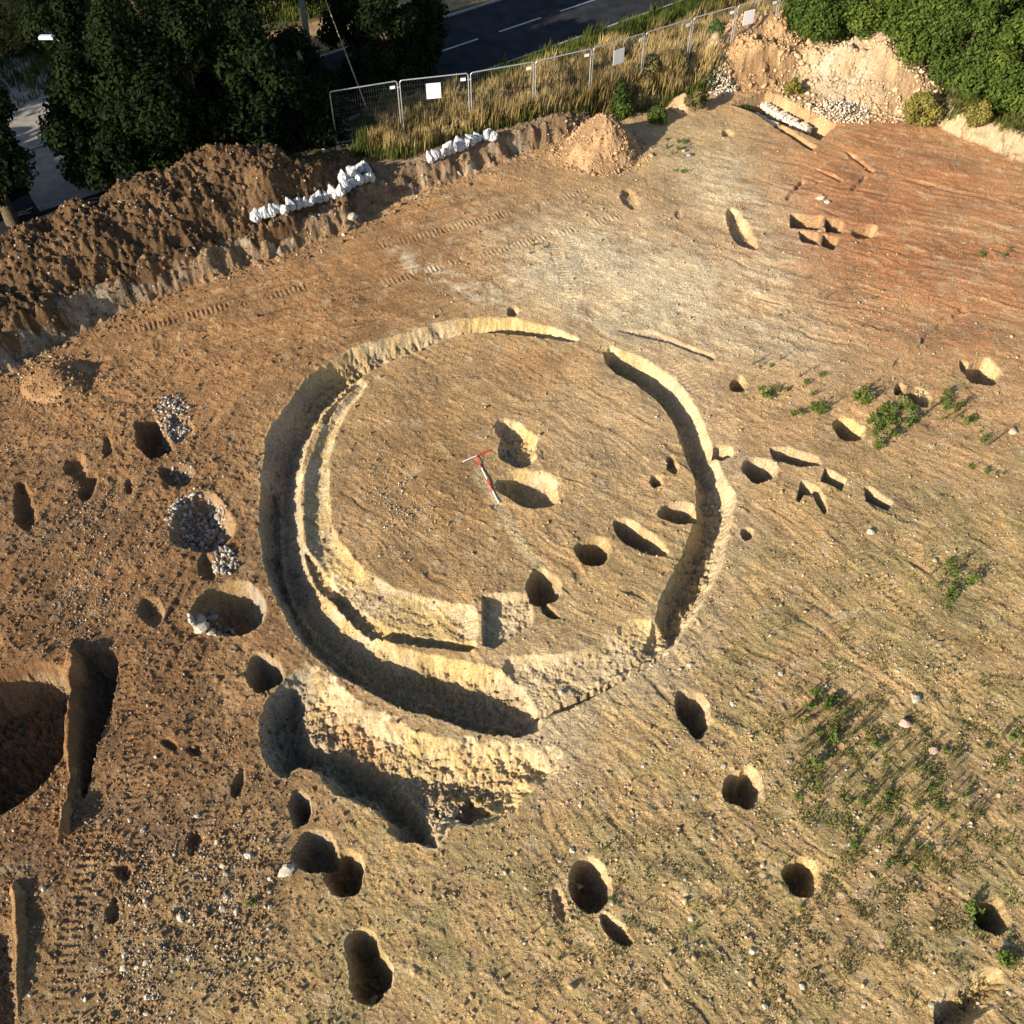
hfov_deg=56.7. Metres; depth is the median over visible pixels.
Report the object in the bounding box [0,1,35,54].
bush
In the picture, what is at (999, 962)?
weed
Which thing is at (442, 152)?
sandbag
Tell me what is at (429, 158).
sandbag
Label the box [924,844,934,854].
weed
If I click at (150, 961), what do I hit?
loose stones
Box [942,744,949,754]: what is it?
weed
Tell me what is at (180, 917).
stone
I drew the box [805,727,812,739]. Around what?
weed
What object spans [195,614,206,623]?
stone
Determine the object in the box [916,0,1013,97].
tree
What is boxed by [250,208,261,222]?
sandbag
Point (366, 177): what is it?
sandbag
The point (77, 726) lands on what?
soil ridge
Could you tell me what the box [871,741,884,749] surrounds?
weed
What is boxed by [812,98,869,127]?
rubble pile
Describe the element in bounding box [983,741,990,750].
weed
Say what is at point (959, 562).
weed
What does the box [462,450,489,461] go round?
ranging pole
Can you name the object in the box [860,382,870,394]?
weed
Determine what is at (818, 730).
weed
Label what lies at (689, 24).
fence panel
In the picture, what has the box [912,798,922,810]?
weed
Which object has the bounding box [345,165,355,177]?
sandbag
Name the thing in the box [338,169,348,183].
sandbag
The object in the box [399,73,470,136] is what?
fence panel
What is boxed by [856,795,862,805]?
weed
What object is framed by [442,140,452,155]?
sandbag
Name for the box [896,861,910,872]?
weed
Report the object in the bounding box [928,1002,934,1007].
stone
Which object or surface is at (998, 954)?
weed
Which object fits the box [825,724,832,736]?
weed
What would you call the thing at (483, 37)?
road
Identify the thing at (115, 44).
tree
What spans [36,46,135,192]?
tree
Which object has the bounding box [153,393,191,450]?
flint rubble
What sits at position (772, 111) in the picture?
wall footing
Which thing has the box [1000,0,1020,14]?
tree
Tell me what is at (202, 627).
stone
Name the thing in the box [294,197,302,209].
sandbag
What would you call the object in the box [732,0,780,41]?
fence panel
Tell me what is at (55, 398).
heap lumps
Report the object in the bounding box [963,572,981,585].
weed
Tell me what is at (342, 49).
road kerb
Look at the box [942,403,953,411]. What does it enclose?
weed
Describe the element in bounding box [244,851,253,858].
stone
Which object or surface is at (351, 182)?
sandbag
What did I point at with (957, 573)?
weed
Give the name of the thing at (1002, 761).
weed
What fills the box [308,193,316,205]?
sandbag
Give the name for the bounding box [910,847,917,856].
weed
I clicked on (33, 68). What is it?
verge grass
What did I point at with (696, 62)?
long dry grass
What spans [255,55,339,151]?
tree
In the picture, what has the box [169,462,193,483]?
flint rubble
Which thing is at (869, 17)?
tree
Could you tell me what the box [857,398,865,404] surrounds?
weed
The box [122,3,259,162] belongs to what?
tree
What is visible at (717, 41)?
soil heap
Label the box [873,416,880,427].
weed
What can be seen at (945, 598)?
weed
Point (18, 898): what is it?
soil ridge
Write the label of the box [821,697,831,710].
weed
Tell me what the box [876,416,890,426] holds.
weed
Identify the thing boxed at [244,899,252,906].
weed
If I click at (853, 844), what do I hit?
weed
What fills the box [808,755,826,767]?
weed
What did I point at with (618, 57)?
fence panel
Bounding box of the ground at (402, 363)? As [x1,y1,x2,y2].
[0,0,1023,1023]
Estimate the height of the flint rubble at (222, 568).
0.427 m
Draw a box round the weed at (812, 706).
[804,701,819,710]
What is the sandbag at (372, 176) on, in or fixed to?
on the spoil bank
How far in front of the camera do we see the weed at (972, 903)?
23.04 m
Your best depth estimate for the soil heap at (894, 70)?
48.77 m
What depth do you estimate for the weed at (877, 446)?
33.11 m
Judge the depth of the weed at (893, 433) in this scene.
33.40 m
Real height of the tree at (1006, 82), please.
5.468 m
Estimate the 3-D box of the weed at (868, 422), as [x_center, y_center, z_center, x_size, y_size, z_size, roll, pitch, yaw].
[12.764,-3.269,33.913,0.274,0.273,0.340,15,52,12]
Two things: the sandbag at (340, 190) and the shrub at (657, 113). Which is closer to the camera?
the sandbag at (340, 190)
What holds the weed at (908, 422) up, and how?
on the ground at (402, 363)
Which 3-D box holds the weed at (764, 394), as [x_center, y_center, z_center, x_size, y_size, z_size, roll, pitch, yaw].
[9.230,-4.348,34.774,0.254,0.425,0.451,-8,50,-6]
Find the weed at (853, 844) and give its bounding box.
[850,838,859,848]
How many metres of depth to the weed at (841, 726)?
26.06 m
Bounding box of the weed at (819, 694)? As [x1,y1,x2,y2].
[813,686,824,697]
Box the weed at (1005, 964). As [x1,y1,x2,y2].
[1000,951,1019,970]
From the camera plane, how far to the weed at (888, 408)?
34.28 m
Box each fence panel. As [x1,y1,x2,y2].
[329,81,401,149]
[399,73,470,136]
[470,62,535,117]
[535,48,593,117]
[591,33,646,103]
[642,18,693,83]
[688,6,737,62]
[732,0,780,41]
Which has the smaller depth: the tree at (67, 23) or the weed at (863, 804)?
the weed at (863, 804)
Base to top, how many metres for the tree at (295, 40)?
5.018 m
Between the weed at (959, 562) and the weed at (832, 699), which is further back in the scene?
the weed at (959, 562)
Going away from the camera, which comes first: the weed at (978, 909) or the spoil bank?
the weed at (978, 909)
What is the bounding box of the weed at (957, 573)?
[952,565,961,575]
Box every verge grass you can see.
[0,0,326,109]
[351,0,786,160]
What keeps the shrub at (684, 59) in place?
on the ground at (402, 363)
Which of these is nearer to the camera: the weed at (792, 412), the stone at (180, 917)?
the stone at (180, 917)
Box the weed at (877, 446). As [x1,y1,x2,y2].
[872,434,885,449]
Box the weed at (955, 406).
[952,402,962,413]
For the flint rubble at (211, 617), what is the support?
on the ground at (402, 363)
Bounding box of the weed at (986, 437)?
[982,432,991,440]
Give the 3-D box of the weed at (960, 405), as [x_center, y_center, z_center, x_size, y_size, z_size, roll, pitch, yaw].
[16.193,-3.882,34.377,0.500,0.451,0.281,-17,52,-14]
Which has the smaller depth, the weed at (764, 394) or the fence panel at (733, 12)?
the weed at (764, 394)
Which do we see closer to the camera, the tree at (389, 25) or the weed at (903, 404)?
the weed at (903, 404)
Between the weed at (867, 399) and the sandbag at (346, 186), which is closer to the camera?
the weed at (867, 399)
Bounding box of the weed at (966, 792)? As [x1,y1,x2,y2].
[964,788,971,798]
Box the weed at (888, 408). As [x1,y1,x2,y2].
[886,404,896,410]
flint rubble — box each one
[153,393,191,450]
[163,492,227,552]
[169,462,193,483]
[187,610,237,635]
[212,545,238,574]
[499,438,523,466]
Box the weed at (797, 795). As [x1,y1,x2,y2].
[793,791,804,799]
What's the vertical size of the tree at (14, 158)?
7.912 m
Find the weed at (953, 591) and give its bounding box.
[948,585,960,596]
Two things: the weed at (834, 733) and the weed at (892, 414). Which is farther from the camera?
the weed at (892, 414)
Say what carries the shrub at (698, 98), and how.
on the ground at (402, 363)
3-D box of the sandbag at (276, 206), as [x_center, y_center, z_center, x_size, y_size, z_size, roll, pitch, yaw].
[-9.910,-12.863,40.111,0.365,0.555,0.413,21,53,17]
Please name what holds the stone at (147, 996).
on the ground at (402, 363)
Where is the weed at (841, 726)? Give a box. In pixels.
[838,721,849,729]
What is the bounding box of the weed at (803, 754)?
[800,747,808,758]
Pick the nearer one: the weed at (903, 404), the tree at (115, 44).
the weed at (903, 404)
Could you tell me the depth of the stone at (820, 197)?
43.20 m
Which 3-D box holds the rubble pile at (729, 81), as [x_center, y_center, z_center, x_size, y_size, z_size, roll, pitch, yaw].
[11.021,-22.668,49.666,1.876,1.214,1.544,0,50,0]
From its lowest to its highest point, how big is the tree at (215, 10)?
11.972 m
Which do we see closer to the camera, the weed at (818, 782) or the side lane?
the weed at (818, 782)
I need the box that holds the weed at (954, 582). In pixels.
[950,576,961,585]
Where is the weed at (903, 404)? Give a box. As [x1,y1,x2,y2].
[897,393,911,408]
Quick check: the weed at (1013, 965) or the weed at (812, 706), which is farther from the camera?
the weed at (812, 706)
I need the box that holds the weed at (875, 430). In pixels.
[870,426,880,434]
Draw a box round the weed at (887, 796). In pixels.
[883,790,891,798]
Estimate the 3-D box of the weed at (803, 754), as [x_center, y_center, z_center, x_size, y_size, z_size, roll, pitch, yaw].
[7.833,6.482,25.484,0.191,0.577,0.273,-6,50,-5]
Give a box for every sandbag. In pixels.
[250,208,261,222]
[257,206,269,218]
[267,203,277,217]
[272,203,279,213]
[280,204,289,215]
[285,197,295,210]
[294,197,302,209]
[301,196,307,207]
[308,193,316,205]
[315,190,322,202]
[322,190,329,201]
[327,184,337,199]
[335,184,345,196]
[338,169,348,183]
[341,179,351,192]
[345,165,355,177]
[347,176,355,187]
[353,172,363,185]
[355,161,363,173]
[362,160,371,173]
[362,173,369,182]
[367,171,375,182]
[426,150,433,163]
[431,149,440,160]
[439,148,445,158]
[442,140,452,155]
[452,142,458,153]
[454,135,464,151]
[463,137,469,148]
[465,134,476,145]
[473,132,482,142]
[482,128,489,140]
[488,128,497,141]
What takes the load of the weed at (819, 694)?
on the ground at (402, 363)
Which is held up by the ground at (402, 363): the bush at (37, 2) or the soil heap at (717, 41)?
the bush at (37, 2)
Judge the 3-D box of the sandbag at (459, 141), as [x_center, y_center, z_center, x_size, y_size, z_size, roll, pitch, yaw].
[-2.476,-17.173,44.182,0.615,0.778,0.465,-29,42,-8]
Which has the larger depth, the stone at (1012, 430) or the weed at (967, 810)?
the stone at (1012, 430)
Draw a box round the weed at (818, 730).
[812,726,823,734]
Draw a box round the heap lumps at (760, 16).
[698,9,840,113]
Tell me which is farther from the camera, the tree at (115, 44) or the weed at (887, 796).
the tree at (115, 44)
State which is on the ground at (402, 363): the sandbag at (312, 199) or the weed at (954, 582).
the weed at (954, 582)
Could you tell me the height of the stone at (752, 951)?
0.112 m
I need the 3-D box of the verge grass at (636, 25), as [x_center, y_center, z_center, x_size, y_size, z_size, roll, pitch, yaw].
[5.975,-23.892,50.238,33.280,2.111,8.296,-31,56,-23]
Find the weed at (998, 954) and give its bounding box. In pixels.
[994,950,1017,963]
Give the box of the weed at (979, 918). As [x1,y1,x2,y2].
[973,909,987,924]
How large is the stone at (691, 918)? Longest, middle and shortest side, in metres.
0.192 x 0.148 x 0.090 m
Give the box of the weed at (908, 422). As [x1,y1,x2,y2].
[903,413,917,427]
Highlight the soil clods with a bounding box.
[0,107,593,383]
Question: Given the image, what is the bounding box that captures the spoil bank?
[0,143,375,359]
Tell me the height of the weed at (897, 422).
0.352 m
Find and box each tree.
[0,84,39,226]
[17,0,115,79]
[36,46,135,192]
[78,0,196,179]
[79,0,210,86]
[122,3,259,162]
[131,0,292,97]
[201,5,313,147]
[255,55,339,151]
[268,23,345,95]
[270,0,278,9]
[294,0,329,12]
[314,0,374,60]
[350,0,429,100]
[399,0,451,80]
[781,0,860,44]
[834,0,918,40]
[879,0,974,69]
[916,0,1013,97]
[966,7,1023,115]
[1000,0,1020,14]
[1001,0,1023,22]
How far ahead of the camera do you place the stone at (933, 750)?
25.76 m
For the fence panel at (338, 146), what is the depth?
43.64 m
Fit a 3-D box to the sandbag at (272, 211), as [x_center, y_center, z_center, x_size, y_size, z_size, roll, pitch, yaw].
[-10.157,-12.724,39.992,0.501,0.586,0.448,-15,52,-12]
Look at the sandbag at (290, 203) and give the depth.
40.13 m
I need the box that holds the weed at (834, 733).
[831,724,838,739]
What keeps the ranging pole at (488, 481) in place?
on the ground at (402, 363)
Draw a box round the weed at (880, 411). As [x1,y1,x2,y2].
[876,407,884,414]
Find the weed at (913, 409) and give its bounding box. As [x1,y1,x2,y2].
[907,403,918,411]
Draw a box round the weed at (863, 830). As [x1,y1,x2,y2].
[861,827,866,836]
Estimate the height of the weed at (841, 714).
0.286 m
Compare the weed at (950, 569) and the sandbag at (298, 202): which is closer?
the weed at (950, 569)
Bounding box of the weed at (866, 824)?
[863,818,872,829]
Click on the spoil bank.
(80, 273)
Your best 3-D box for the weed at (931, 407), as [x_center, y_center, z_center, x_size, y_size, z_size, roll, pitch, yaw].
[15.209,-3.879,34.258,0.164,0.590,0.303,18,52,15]
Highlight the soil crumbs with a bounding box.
[0,98,1023,1023]
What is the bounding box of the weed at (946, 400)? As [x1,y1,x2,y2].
[942,396,951,403]
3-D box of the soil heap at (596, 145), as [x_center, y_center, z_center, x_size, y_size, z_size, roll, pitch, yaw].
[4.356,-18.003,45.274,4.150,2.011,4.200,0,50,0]
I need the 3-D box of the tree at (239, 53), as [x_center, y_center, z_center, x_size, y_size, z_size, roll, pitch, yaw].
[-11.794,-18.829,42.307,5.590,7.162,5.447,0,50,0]
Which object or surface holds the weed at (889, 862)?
on the ground at (402, 363)
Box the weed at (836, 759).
[834,750,839,762]
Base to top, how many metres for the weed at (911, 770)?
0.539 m
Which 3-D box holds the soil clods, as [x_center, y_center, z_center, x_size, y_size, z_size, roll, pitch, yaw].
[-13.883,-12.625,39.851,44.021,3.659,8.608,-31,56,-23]
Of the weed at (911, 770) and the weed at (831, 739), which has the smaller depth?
the weed at (911, 770)
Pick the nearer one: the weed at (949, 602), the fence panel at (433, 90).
the weed at (949, 602)
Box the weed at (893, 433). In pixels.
[887,423,900,437]
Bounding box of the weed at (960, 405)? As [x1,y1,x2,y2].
[953,399,966,409]
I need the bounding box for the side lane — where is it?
[0,50,165,210]
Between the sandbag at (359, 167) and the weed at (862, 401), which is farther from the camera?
the sandbag at (359, 167)
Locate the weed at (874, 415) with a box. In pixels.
[870,409,877,419]
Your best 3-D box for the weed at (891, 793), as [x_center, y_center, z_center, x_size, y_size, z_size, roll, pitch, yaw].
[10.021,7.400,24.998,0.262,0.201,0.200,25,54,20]
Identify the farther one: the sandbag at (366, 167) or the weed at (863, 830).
the sandbag at (366, 167)
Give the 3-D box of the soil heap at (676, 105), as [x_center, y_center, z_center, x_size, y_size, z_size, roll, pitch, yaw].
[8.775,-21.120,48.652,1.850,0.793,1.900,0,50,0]
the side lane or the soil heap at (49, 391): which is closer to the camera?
the soil heap at (49, 391)
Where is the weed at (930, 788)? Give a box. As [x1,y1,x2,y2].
[926,783,938,793]
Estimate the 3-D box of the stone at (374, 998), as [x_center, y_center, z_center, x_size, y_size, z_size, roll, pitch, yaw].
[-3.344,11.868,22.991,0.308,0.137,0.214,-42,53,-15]
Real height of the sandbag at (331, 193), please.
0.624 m
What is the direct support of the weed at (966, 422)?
on the ground at (402, 363)
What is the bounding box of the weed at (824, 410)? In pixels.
[819,404,828,413]
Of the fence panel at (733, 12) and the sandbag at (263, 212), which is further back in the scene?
the fence panel at (733, 12)
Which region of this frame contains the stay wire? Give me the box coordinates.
[325,0,366,106]
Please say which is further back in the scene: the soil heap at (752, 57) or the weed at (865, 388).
the soil heap at (752, 57)
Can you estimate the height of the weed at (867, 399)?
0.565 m
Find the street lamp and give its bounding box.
[38,35,63,50]
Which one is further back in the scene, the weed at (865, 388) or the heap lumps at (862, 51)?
the heap lumps at (862, 51)
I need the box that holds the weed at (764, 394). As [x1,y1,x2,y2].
[760,385,766,397]
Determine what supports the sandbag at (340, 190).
on the spoil bank
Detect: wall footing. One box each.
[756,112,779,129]
[760,101,811,133]
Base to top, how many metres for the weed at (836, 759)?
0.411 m
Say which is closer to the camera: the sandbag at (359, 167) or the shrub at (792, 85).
the sandbag at (359, 167)
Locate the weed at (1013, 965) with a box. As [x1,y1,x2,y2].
[1006,959,1018,967]
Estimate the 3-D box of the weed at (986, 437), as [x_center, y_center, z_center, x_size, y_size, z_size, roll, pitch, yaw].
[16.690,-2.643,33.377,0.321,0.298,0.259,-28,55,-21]
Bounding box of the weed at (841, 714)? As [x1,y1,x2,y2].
[839,707,846,716]
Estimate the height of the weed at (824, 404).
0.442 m
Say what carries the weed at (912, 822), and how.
on the ground at (402, 363)
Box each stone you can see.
[120,964,126,970]
[122,951,128,958]
[144,994,150,999]
[176,914,183,921]
[194,622,208,633]
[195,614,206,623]
[219,863,225,868]
[219,905,224,911]
[233,908,238,915]
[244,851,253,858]
[277,864,294,877]
[347,212,357,220]
[370,995,377,1002]
[688,915,694,921]
[749,948,755,954]
[762,1003,767,1009]
[799,983,804,989]
[816,195,824,199]
[866,528,875,534]
[898,718,911,727]
[911,694,920,703]
[928,747,938,754]
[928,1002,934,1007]
[1008,427,1016,434]
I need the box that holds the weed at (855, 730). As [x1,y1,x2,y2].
[853,723,861,733]
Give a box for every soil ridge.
[9,880,27,1018]
[55,639,95,845]
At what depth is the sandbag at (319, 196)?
41.13 m
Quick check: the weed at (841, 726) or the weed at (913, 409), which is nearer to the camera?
the weed at (841, 726)
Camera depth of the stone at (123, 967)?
22.29 m
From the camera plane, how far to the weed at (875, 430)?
33.52 m
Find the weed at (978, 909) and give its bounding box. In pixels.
[975,906,985,914]
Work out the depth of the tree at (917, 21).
46.26 m
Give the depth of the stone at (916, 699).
26.78 m
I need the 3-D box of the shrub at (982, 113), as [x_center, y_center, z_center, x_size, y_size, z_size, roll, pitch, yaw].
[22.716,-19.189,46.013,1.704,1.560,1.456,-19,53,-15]
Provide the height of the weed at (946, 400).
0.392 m
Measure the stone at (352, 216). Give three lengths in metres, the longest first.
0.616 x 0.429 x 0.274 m
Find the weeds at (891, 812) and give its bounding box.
[691,359,1023,989]
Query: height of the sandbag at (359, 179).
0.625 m
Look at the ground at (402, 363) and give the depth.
29.60 m
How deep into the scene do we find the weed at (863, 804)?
24.76 m
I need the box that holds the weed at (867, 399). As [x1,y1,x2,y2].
[861,391,874,404]
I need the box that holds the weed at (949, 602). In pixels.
[943,596,955,604]
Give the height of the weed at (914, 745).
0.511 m
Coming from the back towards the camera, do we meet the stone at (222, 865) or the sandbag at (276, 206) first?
the sandbag at (276, 206)
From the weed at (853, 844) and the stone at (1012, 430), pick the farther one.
the stone at (1012, 430)
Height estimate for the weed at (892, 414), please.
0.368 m
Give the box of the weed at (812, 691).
[809,686,819,695]
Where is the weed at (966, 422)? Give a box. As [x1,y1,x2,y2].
[964,413,969,425]
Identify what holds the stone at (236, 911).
on the ground at (402, 363)
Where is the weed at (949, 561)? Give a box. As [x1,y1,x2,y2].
[942,556,956,566]
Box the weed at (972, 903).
[968,896,976,914]
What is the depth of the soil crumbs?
25.08 m
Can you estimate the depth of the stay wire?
46.26 m
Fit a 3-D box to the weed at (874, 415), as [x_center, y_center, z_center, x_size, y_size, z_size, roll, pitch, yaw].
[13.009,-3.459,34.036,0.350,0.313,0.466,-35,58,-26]
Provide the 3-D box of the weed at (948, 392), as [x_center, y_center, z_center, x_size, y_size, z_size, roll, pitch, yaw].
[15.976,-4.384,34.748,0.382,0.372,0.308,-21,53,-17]
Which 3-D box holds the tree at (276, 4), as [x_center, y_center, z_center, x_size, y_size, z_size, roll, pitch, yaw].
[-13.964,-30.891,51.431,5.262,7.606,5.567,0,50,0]
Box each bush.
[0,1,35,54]
[26,0,50,34]
[851,36,1023,137]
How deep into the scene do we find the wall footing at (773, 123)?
48.52 m
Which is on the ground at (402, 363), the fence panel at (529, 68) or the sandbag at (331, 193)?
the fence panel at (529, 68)
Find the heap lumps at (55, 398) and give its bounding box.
[9,354,103,408]
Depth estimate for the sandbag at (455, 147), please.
43.88 m
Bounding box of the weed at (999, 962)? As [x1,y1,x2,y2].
[998,950,1010,966]
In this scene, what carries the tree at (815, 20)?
on the ground at (402, 363)
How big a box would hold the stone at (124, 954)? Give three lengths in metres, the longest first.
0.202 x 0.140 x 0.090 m
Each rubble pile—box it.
[705,61,737,95]
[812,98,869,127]
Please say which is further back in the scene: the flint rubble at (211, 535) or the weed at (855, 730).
the flint rubble at (211, 535)
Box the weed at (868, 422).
[866,416,873,424]
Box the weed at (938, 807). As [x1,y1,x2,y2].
[933,802,941,811]
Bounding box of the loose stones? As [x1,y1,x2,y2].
[0,119,1023,1023]
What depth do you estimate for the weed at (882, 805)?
24.68 m
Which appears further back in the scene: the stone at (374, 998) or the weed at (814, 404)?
the weed at (814, 404)
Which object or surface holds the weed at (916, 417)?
on the ground at (402, 363)
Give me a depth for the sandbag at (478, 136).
44.69 m
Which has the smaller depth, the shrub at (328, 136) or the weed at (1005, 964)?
the weed at (1005, 964)
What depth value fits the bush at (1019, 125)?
46.94 m
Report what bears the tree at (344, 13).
on the ground at (402, 363)
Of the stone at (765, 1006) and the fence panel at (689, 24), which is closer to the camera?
the stone at (765, 1006)
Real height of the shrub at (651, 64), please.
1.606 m
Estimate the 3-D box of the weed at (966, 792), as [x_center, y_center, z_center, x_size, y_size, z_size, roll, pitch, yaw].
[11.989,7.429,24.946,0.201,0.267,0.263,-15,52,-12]
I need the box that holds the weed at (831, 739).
[828,734,839,742]
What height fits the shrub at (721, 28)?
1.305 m
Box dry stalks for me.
[531,359,1023,1023]
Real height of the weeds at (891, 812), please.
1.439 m
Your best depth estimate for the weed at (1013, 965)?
22.14 m
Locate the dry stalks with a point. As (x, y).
(847, 959)
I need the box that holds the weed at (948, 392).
[943,386,951,395]
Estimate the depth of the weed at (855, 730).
26.02 m
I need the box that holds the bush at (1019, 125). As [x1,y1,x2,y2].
[851,36,1023,137]
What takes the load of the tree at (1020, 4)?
on the ground at (402, 363)
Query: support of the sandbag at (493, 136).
on the ground at (402, 363)
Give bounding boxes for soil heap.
[20,359,92,403]
[560,113,641,172]
[666,93,697,114]
[701,32,725,64]
[714,11,806,101]
[789,30,962,117]
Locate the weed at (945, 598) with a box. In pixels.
[941,594,952,603]
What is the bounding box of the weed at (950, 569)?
[947,564,958,573]
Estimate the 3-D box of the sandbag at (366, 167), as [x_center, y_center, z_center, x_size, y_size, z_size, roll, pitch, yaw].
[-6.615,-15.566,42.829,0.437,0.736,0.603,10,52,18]
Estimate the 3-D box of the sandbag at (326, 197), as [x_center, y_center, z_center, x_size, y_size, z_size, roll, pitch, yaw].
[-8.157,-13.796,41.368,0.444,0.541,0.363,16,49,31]
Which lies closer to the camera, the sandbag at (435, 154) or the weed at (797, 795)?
the weed at (797, 795)
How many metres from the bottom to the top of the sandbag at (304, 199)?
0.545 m
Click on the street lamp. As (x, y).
(46, 37)
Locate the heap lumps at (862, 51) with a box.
[774,29,945,124]
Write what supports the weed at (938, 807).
on the ground at (402, 363)
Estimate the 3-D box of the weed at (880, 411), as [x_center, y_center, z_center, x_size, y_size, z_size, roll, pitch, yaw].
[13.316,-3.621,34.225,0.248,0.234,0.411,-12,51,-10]
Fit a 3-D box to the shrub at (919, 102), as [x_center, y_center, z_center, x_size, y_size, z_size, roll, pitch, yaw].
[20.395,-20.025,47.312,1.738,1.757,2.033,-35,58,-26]
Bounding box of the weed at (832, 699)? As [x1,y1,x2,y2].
[828,696,838,702]
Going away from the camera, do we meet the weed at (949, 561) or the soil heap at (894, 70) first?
the weed at (949, 561)
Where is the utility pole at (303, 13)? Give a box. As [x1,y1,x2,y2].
[298,0,311,44]
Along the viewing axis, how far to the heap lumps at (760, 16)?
49.96 m
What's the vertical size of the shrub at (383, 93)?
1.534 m
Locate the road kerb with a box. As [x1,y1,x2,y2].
[25,0,683,150]
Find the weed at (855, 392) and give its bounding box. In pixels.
[852,387,862,396]
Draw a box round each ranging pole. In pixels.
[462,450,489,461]
[476,456,498,503]
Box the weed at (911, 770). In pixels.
[908,761,916,773]
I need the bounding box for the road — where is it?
[0,0,674,235]
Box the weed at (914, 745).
[910,740,917,750]
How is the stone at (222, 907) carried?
on the ground at (402, 363)
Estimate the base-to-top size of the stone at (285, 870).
0.212 m
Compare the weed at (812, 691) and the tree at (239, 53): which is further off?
the tree at (239, 53)
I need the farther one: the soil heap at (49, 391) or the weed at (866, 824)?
the soil heap at (49, 391)
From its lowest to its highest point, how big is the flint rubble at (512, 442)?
0.527 m
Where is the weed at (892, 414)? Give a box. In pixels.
[889,407,897,418]
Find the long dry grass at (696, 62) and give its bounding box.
[365,0,792,158]
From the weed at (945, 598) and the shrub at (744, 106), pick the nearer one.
the weed at (945, 598)
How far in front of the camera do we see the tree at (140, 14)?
40.94 m
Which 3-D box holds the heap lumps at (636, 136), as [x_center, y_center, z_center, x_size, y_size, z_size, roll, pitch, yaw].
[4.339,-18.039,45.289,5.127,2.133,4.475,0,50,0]
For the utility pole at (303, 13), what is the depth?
47.97 m
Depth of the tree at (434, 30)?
47.42 m
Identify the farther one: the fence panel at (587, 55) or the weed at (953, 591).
the fence panel at (587, 55)
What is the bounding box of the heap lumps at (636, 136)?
[550,112,654,175]
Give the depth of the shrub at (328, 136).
43.80 m
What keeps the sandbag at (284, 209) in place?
on the spoil bank
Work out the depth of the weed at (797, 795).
24.87 m
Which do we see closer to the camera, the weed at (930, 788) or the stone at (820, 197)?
the weed at (930, 788)
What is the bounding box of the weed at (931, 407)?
[929,396,937,409]
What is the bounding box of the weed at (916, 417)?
[907,407,922,419]
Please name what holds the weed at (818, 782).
on the ground at (402, 363)
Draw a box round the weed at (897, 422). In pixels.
[892,417,901,425]
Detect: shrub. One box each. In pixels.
[293,89,352,148]
[335,55,373,107]
[376,86,397,108]
[607,81,633,117]
[635,52,659,84]
[646,105,667,123]
[667,48,687,71]
[683,87,709,108]
[706,18,724,35]
[741,104,755,112]
[783,77,802,94]
[900,90,943,127]
[962,100,994,127]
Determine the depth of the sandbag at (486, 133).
44.76 m
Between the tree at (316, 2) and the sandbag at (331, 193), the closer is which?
the sandbag at (331, 193)
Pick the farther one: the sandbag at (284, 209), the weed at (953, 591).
the sandbag at (284, 209)
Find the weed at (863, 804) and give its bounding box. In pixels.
[860,797,867,808]
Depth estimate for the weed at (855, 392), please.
34.79 m
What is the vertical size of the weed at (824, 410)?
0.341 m
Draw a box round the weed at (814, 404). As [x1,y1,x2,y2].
[810,400,818,408]
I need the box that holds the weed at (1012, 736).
[1009,729,1023,740]
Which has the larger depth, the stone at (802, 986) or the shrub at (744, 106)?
the shrub at (744, 106)
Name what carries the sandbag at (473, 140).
on the ground at (402, 363)
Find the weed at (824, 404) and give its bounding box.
[818,398,828,408]
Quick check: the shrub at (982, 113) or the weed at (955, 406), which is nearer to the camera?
the weed at (955, 406)
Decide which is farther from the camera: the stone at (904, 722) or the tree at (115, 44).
the tree at (115, 44)
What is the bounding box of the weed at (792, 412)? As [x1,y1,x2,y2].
[790,409,800,415]
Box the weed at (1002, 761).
[998,756,1009,763]
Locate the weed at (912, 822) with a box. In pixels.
[910,820,918,829]
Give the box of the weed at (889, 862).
[884,858,894,865]
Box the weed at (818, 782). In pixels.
[813,778,821,784]
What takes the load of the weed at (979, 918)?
on the ground at (402, 363)
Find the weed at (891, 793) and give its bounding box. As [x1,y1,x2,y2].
[887,788,896,797]
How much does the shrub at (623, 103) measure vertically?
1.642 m
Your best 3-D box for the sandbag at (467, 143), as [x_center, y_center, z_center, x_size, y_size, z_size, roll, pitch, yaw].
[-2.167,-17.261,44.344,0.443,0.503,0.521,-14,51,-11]
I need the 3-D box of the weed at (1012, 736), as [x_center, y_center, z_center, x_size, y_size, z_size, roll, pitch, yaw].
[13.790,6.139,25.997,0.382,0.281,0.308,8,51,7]
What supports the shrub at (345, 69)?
on the ground at (402, 363)
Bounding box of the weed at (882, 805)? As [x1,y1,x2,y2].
[880,801,886,809]
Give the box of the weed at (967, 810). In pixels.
[964,807,970,815]
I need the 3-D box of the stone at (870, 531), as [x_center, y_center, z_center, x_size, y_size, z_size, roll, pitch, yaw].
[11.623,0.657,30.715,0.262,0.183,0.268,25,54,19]
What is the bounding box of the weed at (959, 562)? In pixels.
[956,554,966,564]

